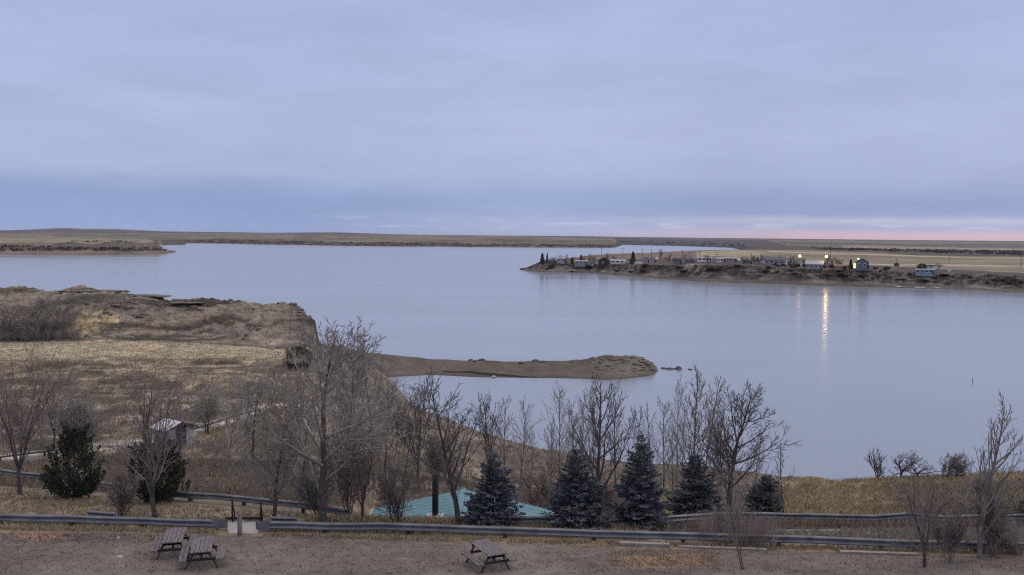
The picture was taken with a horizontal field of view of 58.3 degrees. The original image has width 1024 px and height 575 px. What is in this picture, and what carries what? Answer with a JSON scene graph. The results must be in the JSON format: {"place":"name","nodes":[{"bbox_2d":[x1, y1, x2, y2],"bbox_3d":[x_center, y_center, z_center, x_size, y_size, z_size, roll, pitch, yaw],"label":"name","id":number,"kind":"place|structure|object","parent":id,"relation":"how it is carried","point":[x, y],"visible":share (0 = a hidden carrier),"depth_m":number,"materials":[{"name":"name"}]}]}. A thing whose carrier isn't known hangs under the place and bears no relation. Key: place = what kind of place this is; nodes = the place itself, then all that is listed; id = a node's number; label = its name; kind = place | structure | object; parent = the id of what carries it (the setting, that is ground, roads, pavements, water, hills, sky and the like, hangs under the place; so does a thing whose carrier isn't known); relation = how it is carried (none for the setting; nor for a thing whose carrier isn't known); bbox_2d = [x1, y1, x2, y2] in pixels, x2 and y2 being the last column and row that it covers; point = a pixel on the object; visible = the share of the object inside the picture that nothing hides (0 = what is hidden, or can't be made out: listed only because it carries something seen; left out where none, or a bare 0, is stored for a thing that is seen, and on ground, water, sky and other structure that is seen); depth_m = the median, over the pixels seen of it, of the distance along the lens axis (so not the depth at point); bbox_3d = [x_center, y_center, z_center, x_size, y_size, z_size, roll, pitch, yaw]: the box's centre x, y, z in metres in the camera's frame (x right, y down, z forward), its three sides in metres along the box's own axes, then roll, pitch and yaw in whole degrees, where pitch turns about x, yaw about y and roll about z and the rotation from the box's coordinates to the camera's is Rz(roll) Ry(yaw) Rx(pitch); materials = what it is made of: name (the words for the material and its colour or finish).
{"place":"outdoors","nodes":[
{"label":"outdoors","id":0,"kind":"place"},
{"bbox_2d":[0,238,175,254],"bbox_3d":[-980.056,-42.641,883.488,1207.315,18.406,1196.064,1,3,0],"label":"headland","id":1,"kind":"structure","parent":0,"point":[63,242],"depth_m":961.02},
{"bbox_2d":[0,239,174,251],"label":"headland brush","id":2,"kind":"object","parent":1,"relation":"on","point":[64,248],"visible":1,"depth_m":948.91,"materials":[{"name":"brown plant"}]},
{"bbox_2d":[346,349,657,379],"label":"spit","id":3,"kind":"structure","parent":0,"point":[398,366],"depth_m":162.14,"materials":[{"name":"brown soil"}]},
{"bbox_2d":[0,243,1023,481],"bbox_3d":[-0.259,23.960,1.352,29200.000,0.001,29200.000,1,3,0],"label":"water","id":4,"kind":"structure","parent":0,"point":[848,378],"depth_m":226.31,"materials":[{"name":"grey liquid"}]},
{"bbox_2d":[0,285,1023,574],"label":"ground","id":5,"kind":"structure","parent":0,"point":[236,325],"depth_m":42.85,"materials":[{"name":"brown plant"}]},
{"bbox_2d":[0,301,38,339],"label":"bare tree","id":6,"kind":"object","parent":5,"relation":"on","point":[4,320],"visible":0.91,"depth_m":155.45,"materials":[{"name":"grey plant"}]},
{"bbox_2d":[0,449,57,460],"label":"path railing","id":7,"kind":"object","parent":5,"relation":"on","point":[44,453],"visible":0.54,"depth_m":62.85,"materials":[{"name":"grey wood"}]},
{"bbox_2d":[5,296,60,335],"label":"bare tree","id":8,"kind":"object","parent":5,"relation":"on","point":[36,316],"visible":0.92,"depth_m":156.75,"materials":[{"name":"grey plant"}]},
{"bbox_2d":[0,341,79,494],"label":"bare tree","id":9,"kind":"object","parent":5,"relation":"on","point":[21,435],"visible":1,"depth_m":45.12,"materials":[{"name":"grey plant"}]},
{"bbox_2d":[36,371,79,447],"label":"bare tree","id":10,"kind":"object","parent":5,"relation":"on","point":[50,423],"visible":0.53,"depth_m":68.48,"materials":[{"name":"brown plant"}]},
{"bbox_2d":[35,294,90,332],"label":"bare tree","id":11,"kind":"object","parent":5,"relation":"on","point":[68,308],"visible":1,"depth_m":157.63,"materials":[{"name":"grey plant"}]},
{"bbox_2d":[39,418,106,498],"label":"juniper tree","id":12,"kind":"object","parent":5,"relation":"on","point":[68,446],"visible":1,"depth_m":44.16,"materials":[{"name":"green plant"}]},
{"bbox_2d":[48,387,108,445],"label":"bare shrub","id":13,"kind":"object","parent":5,"relation":"on","point":[80,421],"visible":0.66,"depth_m":68.05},
{"bbox_2d":[86,510,115,516],"bbox_3d":[-17.125,9.490,38.285,1.362,0.343,0.097,1,3,14],"label":"guardrail","id":14,"kind":"object","parent":5,"relation":"on","point":[98,513],"visible":0.62,"depth_m":38.28,"materials":[{"name":"metal"}]},
{"bbox_2d":[0,513,227,529],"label":"guardrail","id":15,"kind":"object","parent":5,"relation":"on","point":[217,524],"visible":0.91,"depth_m":37.25,"materials":[{"name":"metal"}]},
{"bbox_2d":[97,466,143,516],"bbox_3d":[-16.922,8.873,39.662,1.924,2.343,1.589,-1,4,-28],"label":"bare shrub","id":16,"kind":"object","parent":5,"relation":"on","point":[125,498],"visible":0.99,"depth_m":39.58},
{"bbox_2d":[95,352,195,517],"bbox_3d":[-14.498,6.408,38.756,4.767,7.651,4.526,2,3,18],"label":"bare tree","id":17,"kind":"object","parent":5,"relation":"on","point":[148,469],"visible":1,"depth_m":38.46,"materials":[{"name":"grey plant"}]},
{"bbox_2d":[127,431,191,503],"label":"juniper tree","id":18,"kind":"object","parent":5,"relation":"on","point":[168,491],"visible":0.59,"depth_m":43.46,"materials":[{"name":"green plant"}]},
{"bbox_2d":[149,527,197,558],"bbox_3d":[-12.472,9.489,33.924,1.511,0.719,1.699,0,3,-14],"label":"picnic table","id":19,"kind":"object","parent":5,"relation":"on","point":[173,536],"visible":0.91,"depth_m":33.70,"materials":[{"name":"grey wood"}]},
{"bbox_2d":[149,418,197,448],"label":"shed","id":20,"kind":"structure","parent":5,"relation":"on","point":[190,434],"depth_m":71.66,"materials":[{"name":"wood"}]},
{"bbox_2d":[176,425,185,446],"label":"door","id":21,"kind":"structure","parent":20,"relation":"in","point":[179,442],"depth_m":71.52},
{"bbox_2d":[0,469,349,514],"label":"guardrail","id":22,"kind":"object","parent":5,"relation":"on","point":[191,496],"visible":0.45,"depth_m":43.65,"materials":[{"name":"metal"}]},
{"bbox_2d":[178,536,225,569],"bbox_3d":[-11.057,9.515,32.804,1.511,0.719,1.699,0,3,-15],"label":"picnic table","id":23,"kind":"object","parent":5,"relation":"on","point":[206,544],"visible":1,"depth_m":32.51,"materials":[{"name":"grey wood"}]},
{"bbox_2d":[191,376,228,432],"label":"bare shrub","id":24,"kind":"object","parent":5,"relation":"on","point":[208,404],"visible":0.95,"depth_m":79.03,"materials":[{"name":"grey plant"}]},
{"bbox_2d":[212,373,257,487],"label":"bare tree","id":25,"kind":"object","parent":5,"relation":"on","point":[237,425],"visible":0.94,"depth_m":50.81,"materials":[{"name":"brown plant"}]},
{"bbox_2d":[237,513,241,535],"bbox_3d":[-10.793,9.537,36.401,0.184,1.192,0.184,1,3,0],"label":"wood post","id":26,"kind":"object","parent":5,"relation":"on","point":[239,523],"visible":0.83,"depth_m":36.33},
{"bbox_2d":[226,521,258,534],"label":"landing slab","id":27,"kind":"structure","parent":5,"relation":"on","point":[248,527],"depth_m":37.25,"materials":[{"name":"concrete"}]},
{"bbox_2d":[225,380,280,465],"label":"bare tree","id":28,"kind":"object","parent":5,"relation":"on","point":[258,394],"visible":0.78,"depth_m":62.10,"materials":[{"name":"brown plant"}]},
{"bbox_2d":[248,410,318,515],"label":"bare tree","id":29,"kind":"object","parent":5,"relation":"on","point":[276,478],"visible":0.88,"depth_m":39.20,"materials":[{"name":"grey plant"}]},
{"bbox_2d":[271,516,296,520],"bbox_3d":[-9.426,9.631,37.936,1.021,0.330,0.097,1,3,-2],"label":"guardrail","id":30,"kind":"object","parent":5,"relation":"on","point":[277,518],"visible":0.58,"depth_m":37.92,"materials":[{"name":"metal"}]},
{"bbox_2d":[269,358,310,456],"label":"bare tree","id":31,"kind":"object","parent":5,"relation":"on","point":[293,401],"visible":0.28,"depth_m":69.67,"materials":[{"name":"grey plant"}]},
{"bbox_2d":[282,344,314,369],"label":"juniper bush","id":32,"kind":"object","parent":5,"relation":"on","point":[298,351],"visible":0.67,"depth_m":132.09,"materials":[{"name":"green plant"}]},
{"bbox_2d":[264,376,346,499],"bbox_3d":[-10.466,7.896,47.005,4.121,7.138,2.903,1,3,1],"label":"bare tree","id":33,"kind":"object","parent":5,"relation":"on","point":[306,439],"visible":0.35,"depth_m":47.04,"materials":[{"name":"grey plant"}]},
{"bbox_2d":[288,465,341,515],"bbox_3d":[-8.931,9.275,41.917,2.386,2.644,2.249,1,3,13],"label":"bare shrub","id":34,"kind":"object","parent":5,"relation":"on","point":[311,498],"visible":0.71,"depth_m":41.59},
{"bbox_2d":[220,315,425,522],"bbox_3d":[-7.869,5.764,38.939,8.424,9.320,7.857,0,3,-13],"label":"bare tree","id":35,"kind":"object","parent":5,"relation":"on","point":[321,466],"visible":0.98,"depth_m":38.49,"materials":[{"name":"grey plant"}]},
{"bbox_2d":[317,397,375,513],"bbox_3d":[-7.253,7.727,41.568,3.143,5.773,2.070,-2,4,-44],"label":"bare shrub","id":36,"kind":"object","parent":5,"relation":"on","point":[347,491],"visible":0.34,"depth_m":41.42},
{"bbox_2d":[327,411,389,519],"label":"bare tree","id":37,"kind":"object","parent":5,"relation":"on","point":[363,468],"visible":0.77,"depth_m":39.98,"materials":[{"name":"brown plant"}]},
{"bbox_2d":[326,321,396,482],"bbox_3d":[-10.641,7.975,60.851,4.831,11.754,4.785,2,3,18],"label":"bare tree","id":38,"kind":"object","parent":5,"relation":"on","point":[352,384],"visible":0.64,"depth_m":60.88,"materials":[{"name":"grey plant"}]},
{"bbox_2d":[329,329,408,488],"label":"bare tree","id":39,"kind":"object","parent":5,"relation":"on","point":[366,395],"visible":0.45,"depth_m":65.43,"materials":[{"name":"grey plant"}]},
{"bbox_2d":[358,377,413,473],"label":"bare tree","id":40,"kind":"object","parent":5,"relation":"on","point":[405,408],"visible":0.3,"depth_m":72.22,"materials":[{"name":"brown plant"}]},
{"bbox_2d":[370,462,420,522],"bbox_3d":[-5.032,8.868,39.506,1.909,2.899,3.343,3,4,33],"label":"bare shrub","id":41,"kind":"object","parent":5,"relation":"on","point":[385,494],"visible":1,"depth_m":39.01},
{"bbox_2d":[385,418,429,492],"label":"bare tree","id":42,"kind":"object","parent":5,"relation":"on","point":[404,460],"visible":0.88,"depth_m":67.33,"materials":[{"name":"brown plant"}]},
{"bbox_2d":[369,366,455,486],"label":"bare tree","id":43,"kind":"object","parent":5,"relation":"on","point":[418,408],"visible":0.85,"depth_m":69.23,"materials":[{"name":"brown plant"}]},
{"bbox_2d":[423,433,459,481],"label":"bare shrub","id":44,"kind":"object","parent":5,"relation":"on","point":[437,463],"visible":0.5,"depth_m":73.02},
{"bbox_2d":[405,376,497,524],"bbox_3d":[-2.913,7.144,39.182,4.333,6.878,4.381,3,4,31],"label":"bare tree","id":45,"kind":"object","parent":5,"relation":"on","point":[448,467],"visible":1,"depth_m":39.10,"materials":[{"name":"grey plant"}]},
{"bbox_2d":[370,474,552,518],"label":"restroom building","id":46,"kind":"structure","parent":5,"relation":"on","point":[436,502],"depth_m":50.58,"materials":[{"name":"teal"}]},
{"bbox_2d":[467,392,502,464],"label":"bare tree","id":47,"kind":"object","parent":5,"relation":"on","point":[485,434],"visible":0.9,"depth_m":74.43,"materials":[{"name":"grey plant"}]},
{"bbox_2d":[459,539,516,572],"bbox_3d":[-0.861,9.619,32.792,1.511,0.719,1.699,-1,4,-25],"label":"picnic table","id":48,"kind":"object","parent":5,"relation":"on","point":[489,549],"visible":1,"depth_m":32.50,"materials":[{"name":"grey wood"}]},
{"bbox_2d":[457,451,525,526],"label":"spruce tree","id":49,"kind":"object","parent":5,"relation":"on","point":[482,508],"visible":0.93,"depth_m":38.98,"materials":[{"name":"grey plant"}]},
{"bbox_2d":[489,397,520,469],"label":"bare sapling","id":50,"kind":"object","parent":5,"relation":"on","point":[504,439],"visible":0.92,"depth_m":74.59,"materials":[{"name":"brown plant"}]},
{"bbox_2d":[0,340,1023,556],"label":"dry grass","id":51,"kind":"structure","parent":5,"relation":"on","point":[958,484],"depth_m":49.05,"materials":[{"name":"plant"}]},
{"bbox_2d":[0,294,1023,554],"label":"undergrowth","id":52,"kind":"object","parent":5,"relation":"on","point":[18,332],"visible":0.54,"depth_m":79.52,"materials":[{"name":"plant"}]},
{"bbox_2d":[0,529,1023,574],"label":"yard litter","id":53,"kind":"object","parent":5,"relation":"on","point":[709,558],"visible":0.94,"depth_m":33.72,"materials":[{"name":"plant"}]},
{"bbox_2d":[510,395,540,480],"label":"bare sapling","id":54,"kind":"object","parent":5,"relation":"on","point":[521,457],"visible":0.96,"depth_m":73.62,"materials":[{"name":"brown plant"}]},
{"bbox_2d":[519,426,543,478],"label":"bare sapling","id":55,"kind":"object","parent":5,"relation":"on","point":[532,463],"visible":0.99,"depth_m":72.40,"materials":[{"name":"grey plant"}]},
{"bbox_2d":[514,454,563,508],"bbox_3d":[2.463,13.595,62.223,3.886,4.222,3.912,-1,4,-31],"label":"bare shrub","id":56,"kind":"object","parent":5,"relation":"on","point":[538,492],"visible":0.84,"depth_m":62.20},
{"bbox_2d":[542,418,561,480],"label":"bare sapling","id":57,"kind":"object","parent":5,"relation":"on","point":[551,448],"visible":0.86,"depth_m":68.64,"materials":[{"name":"grey plant"}]},
{"bbox_2d":[538,380,581,478],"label":"bare sapling","id":58,"kind":"object","parent":5,"relation":"on","point":[560,425],"visible":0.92,"depth_m":70.90,"materials":[{"name":"grey plant"}]},
{"bbox_2d":[563,400,578,475],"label":"bare sapling","id":59,"kind":"object","parent":5,"relation":"on","point":[569,450],"visible":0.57,"depth_m":76.24,"materials":[{"name":"grey plant"}]},
{"bbox_2d":[540,449,615,529],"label":"spruce tree","id":60,"kind":"object","parent":5,"relation":"on","point":[568,493],"visible":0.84,"depth_m":38.68,"materials":[{"name":"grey plant"}]},
{"bbox_2d":[570,391,594,469],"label":"bare sapling","id":61,"kind":"object","parent":5,"relation":"on","point":[581,423],"visible":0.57,"depth_m":73.90,"materials":[{"name":"grey plant"}]},
{"bbox_2d":[578,384,604,472],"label":"bare sapling","id":62,"kind":"object","parent":5,"relation":"on","point":[588,437],"visible":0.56,"depth_m":70.68,"materials":[{"name":"grey plant"}]},
{"bbox_2d":[556,373,641,516],"bbox_3d":[3.774,7.164,39.253,3.594,7.106,3.892,1,3,13],"label":"bare tree","id":63,"kind":"object","parent":5,"relation":"on","point":[599,441],"visible":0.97,"depth_m":39.44,"materials":[{"name":"grey plant"}]},
{"bbox_2d":[595,473,624,513],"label":"bare shrub","id":64,"kind":"object","parent":5,"relation":"on","point":[609,488],"visible":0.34,"depth_m":57.10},
{"bbox_2d":[225,368,1003,557],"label":"red undergrowth","id":65,"kind":"object","parent":5,"relation":"on","point":[757,527],"visible":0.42,"depth_m":38.87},
{"bbox_2d":[604,395,626,483],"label":"bare sapling","id":66,"kind":"object","parent":5,"relation":"on","point":[615,438],"visible":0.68,"depth_m":71.98,"materials":[{"name":"grey plant"}]},
{"bbox_2d":[625,404,644,469],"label":"bare sapling","id":67,"kind":"object","parent":5,"relation":"on","point":[633,440],"visible":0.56,"depth_m":69.86,"materials":[{"name":"grey plant"}]},
{"bbox_2d":[256,520,1023,551],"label":"guardrail","id":68,"kind":"object","parent":5,"relation":"on","point":[593,534],"visible":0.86,"depth_m":36.24,"materials":[{"name":"metal"}]},
{"bbox_2d":[606,435,680,531],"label":"spruce tree","id":69,"kind":"object","parent":5,"relation":"on","point":[645,505],"visible":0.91,"depth_m":39.39,"materials":[{"name":"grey plant"}]},
{"bbox_2d":[619,541,669,546],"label":"concrete curb","id":70,"kind":"structure","parent":5,"relation":"on","point":[643,544],"depth_m":35.57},
{"bbox_2d":[636,400,661,479],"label":"bare sapling","id":71,"kind":"object","parent":5,"relation":"on","point":[649,444],"visible":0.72,"depth_m":63.65,"materials":[{"name":"grey plant"}]},
{"bbox_2d":[646,396,685,494],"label":"bare sapling","id":72,"kind":"object","parent":5,"relation":"on","point":[665,440],"visible":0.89,"depth_m":64.86,"materials":[{"name":"grey plant"}]},
{"bbox_2d":[653,429,680,489],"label":"bare sapling","id":73,"kind":"object","parent":5,"relation":"on","point":[673,459],"visible":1,"depth_m":62.21,"materials":[{"name":"grey plant"}]},
{"bbox_2d":[661,374,691,479],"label":"bare sapling","id":74,"kind":"object","parent":5,"relation":"on","point":[678,392],"visible":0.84,"depth_m":71.96,"materials":[{"name":"grey plant"}]},
{"bbox_2d":[674,411,698,485],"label":"bare sapling","id":75,"kind":"object","parent":5,"relation":"on","point":[685,448],"visible":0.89,"depth_m":61.59,"materials":[{"name":"grey plant"}]},
{"bbox_2d":[661,453,726,521],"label":"spruce tree","id":76,"kind":"object","parent":5,"relation":"on","point":[695,497],"visible":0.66,"depth_m":46.37,"materials":[{"name":"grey plant"}]},
{"bbox_2d":[669,364,733,482],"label":"bare sapling","id":77,"kind":"object","parent":5,"relation":"on","point":[693,415],"visible":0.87,"depth_m":64.31,"materials":[{"name":"grey plant"}]},
{"bbox_2d":[691,374,733,481],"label":"bare sapling","id":78,"kind":"object","parent":5,"relation":"on","point":[719,391],"visible":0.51,"depth_m":70.05,"materials":[{"name":"grey plant"}]},
{"bbox_2d":[699,394,727,483],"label":"bare sapling","id":79,"kind":"object","parent":5,"relation":"on","point":[717,408],"visible":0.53,"depth_m":65.74,"materials":[{"name":"grey plant"}]},
{"bbox_2d":[678,545,767,550],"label":"concrete curb","id":80,"kind":"structure","parent":5,"relation":"on","point":[722,548],"depth_m":35.33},
{"bbox_2d":[710,499,745,532],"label":"bare shrub","id":81,"kind":"object","parent":5,"relation":"on","point":[719,516],"visible":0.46,"depth_m":37.29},
{"bbox_2d":[715,460,744,569],"bbox_3d":[7.931,8.223,33.072,1.278,3.855,1.027,3,4,37],"label":"bare shrub","id":82,"kind":"object","parent":5,"relation":"on","point":[736,536],"visible":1,"depth_m":32.91,"materials":[{"name":"brown plant"}]},
{"bbox_2d":[682,378,803,509],"bbox_3d":[11.029,8.206,46.236,5.723,7.645,4.764,-1,4,-32],"label":"bare tree","id":83,"kind":"object","parent":5,"relation":"on","point":[733,460],"visible":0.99,"depth_m":45.59,"materials":[{"name":"brown plant"}]},
{"bbox_2d":[464,512,1023,525],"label":"guardrail","id":84,"kind":"object","parent":5,"relation":"on","point":[545,519],"visible":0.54,"depth_m":43.39,"materials":[{"name":"metal"}]},
{"bbox_2d":[743,434,770,483],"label":"bare sapling","id":85,"kind":"object","parent":5,"relation":"on","point":[757,467],"visible":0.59,"depth_m":59.85,"materials":[{"name":"plant"}]},
{"bbox_2d":[740,474,785,512],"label":"spruce tree","id":86,"kind":"object","parent":5,"relation":"on","point":[759,496],"visible":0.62,"depth_m":48.28,"materials":[{"name":"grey plant"}]},
{"bbox_2d":[770,439,801,512],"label":"bare tree","id":87,"kind":"object","parent":5,"relation":"on","point":[780,478],"visible":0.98,"depth_m":48.05,"materials":[{"name":"plant"}]},
{"bbox_2d":[863,448,887,477],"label":"bare tree","id":88,"kind":"object","parent":5,"relation":"on","point":[875,463],"visible":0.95,"depth_m":57.07,"materials":[{"name":"grey plant"}]},
{"bbox_2d":[839,550,918,555],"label":"concrete curb","id":89,"kind":"structure","parent":5,"relation":"on","point":[879,552],"depth_m":35.11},
{"bbox_2d":[889,449,923,477],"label":"bare tree","id":90,"kind":"object","parent":5,"relation":"on","point":[901,461],"visible":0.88,"depth_m":55.54,"materials":[{"name":"grey plant"}]},
{"bbox_2d":[893,453,941,474],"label":"bare tree","id":91,"kind":"object","parent":5,"relation":"on","point":[925,469],"visible":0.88,"depth_m":55.25,"materials":[{"name":"brown plant"}]},
{"bbox_2d":[893,454,968,567],"bbox_3d":[14.980,8.238,33.256,2.230,4.463,2.539,1,3,9],"label":"bare tree","id":92,"kind":"object","parent":5,"relation":"on","point":[923,537],"visible":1,"depth_m":33.25,"materials":[{"name":"brown plant"}]},
{"bbox_2d":[938,452,959,479],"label":"bare shrub","id":93,"kind":"object","parent":5,"relation":"on","point":[949,470],"visible":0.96,"depth_m":53.78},
{"bbox_2d":[921,494,981,562],"bbox_3d":[16.135,8.953,33.898,1.875,2.762,1.716,-1,4,-28],"label":"bare shrub","id":94,"kind":"object","parent":5,"relation":"on","point":[952,532],"visible":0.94,"depth_m":33.83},
{"bbox_2d":[948,452,974,476],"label":"bare shrub","id":95,"kind":"object","parent":5,"relation":"on","point":[961,468],"visible":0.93,"depth_m":53.52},
{"bbox_2d":[958,391,1023,558],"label":"bare tree","id":96,"kind":"object","parent":5,"relation":"on","point":[984,503],"visible":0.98,"depth_m":34.41,"materials":[{"name":"grey plant"}]},
{"bbox_2d":[967,463,1019,559],"bbox_3d":[18.354,8.601,34.696,1.665,3.642,1.930,-1,4,-24],"label":"bare shrub","id":97,"kind":"object","parent":5,"relation":"on","point":[991,535],"visible":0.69,"depth_m":34.77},
{"bbox_2d":[993,517,1023,556],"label":"bare shrub","id":98,"kind":"object","parent":5,"relation":"on","point":[1012,539],"visible":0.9,"depth_m":35.23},
{"bbox_2d":[0,228,1023,255],"bbox_3d":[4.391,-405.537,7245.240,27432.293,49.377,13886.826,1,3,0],"label":"hills","id":99,"kind":"structure","parent":0,"point":[175,238],"depth_m":2506.54,"materials":[{"name":"soil"}]},
{"bbox_2d":[189,240,1023,254],"bbox_3d":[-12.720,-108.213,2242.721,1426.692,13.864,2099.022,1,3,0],"label":"shore brush","id":100,"kind":"object","parent":99,"relation":"on","point":[1012,252],"visible":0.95,"depth_m":1861.26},
{"bbox_2d":[0,0,1023,240],"label":"sky","id":101,"kind":"structure","parent":0,"point":[774,119],"materials":[{"name":"blue"}]},
{"bbox_2d":[520,250,1023,291],"bbox_3d":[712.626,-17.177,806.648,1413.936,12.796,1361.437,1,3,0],"label":"peninsula","id":102,"kind":"object","parent":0,"point":[978,267],"visible":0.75,"depth_m":539.67},
{"bbox_2d":[764,255,784,265],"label":"house","id":103,"kind":"structure","parent":102,"relation":"on","point":[772,260],"depth_m":520.08,"materials":[{"name":"grey"}]},
{"bbox_2d":[547,264,1019,286],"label":"bank brush","id":104,"kind":"object","parent":102,"relation":"on","point":[951,282],"visible":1,"depth_m":489.09,"materials":[{"name":"brown plant"}]},
{"bbox_2d":[805,260,823,269],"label":"house","id":105,"kind":"structure","parent":102,"relation":"on","point":[813,264],"depth_m":499.27,"materials":[{"name":"grey"}]},
{"bbox_2d":[853,258,869,270],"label":"house","id":106,"kind":"structure","parent":102,"relation":"on","point":[862,264],"depth_m":484.83,"materials":[{"name":"blue"}]},
{"bbox_2d":[915,268,934,275],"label":"mobile home","id":107,"kind":"object","parent":102,"relation":"on","point":[924,272],"visible":1,"depth_m":476.22,"materials":[{"name":"teal"}]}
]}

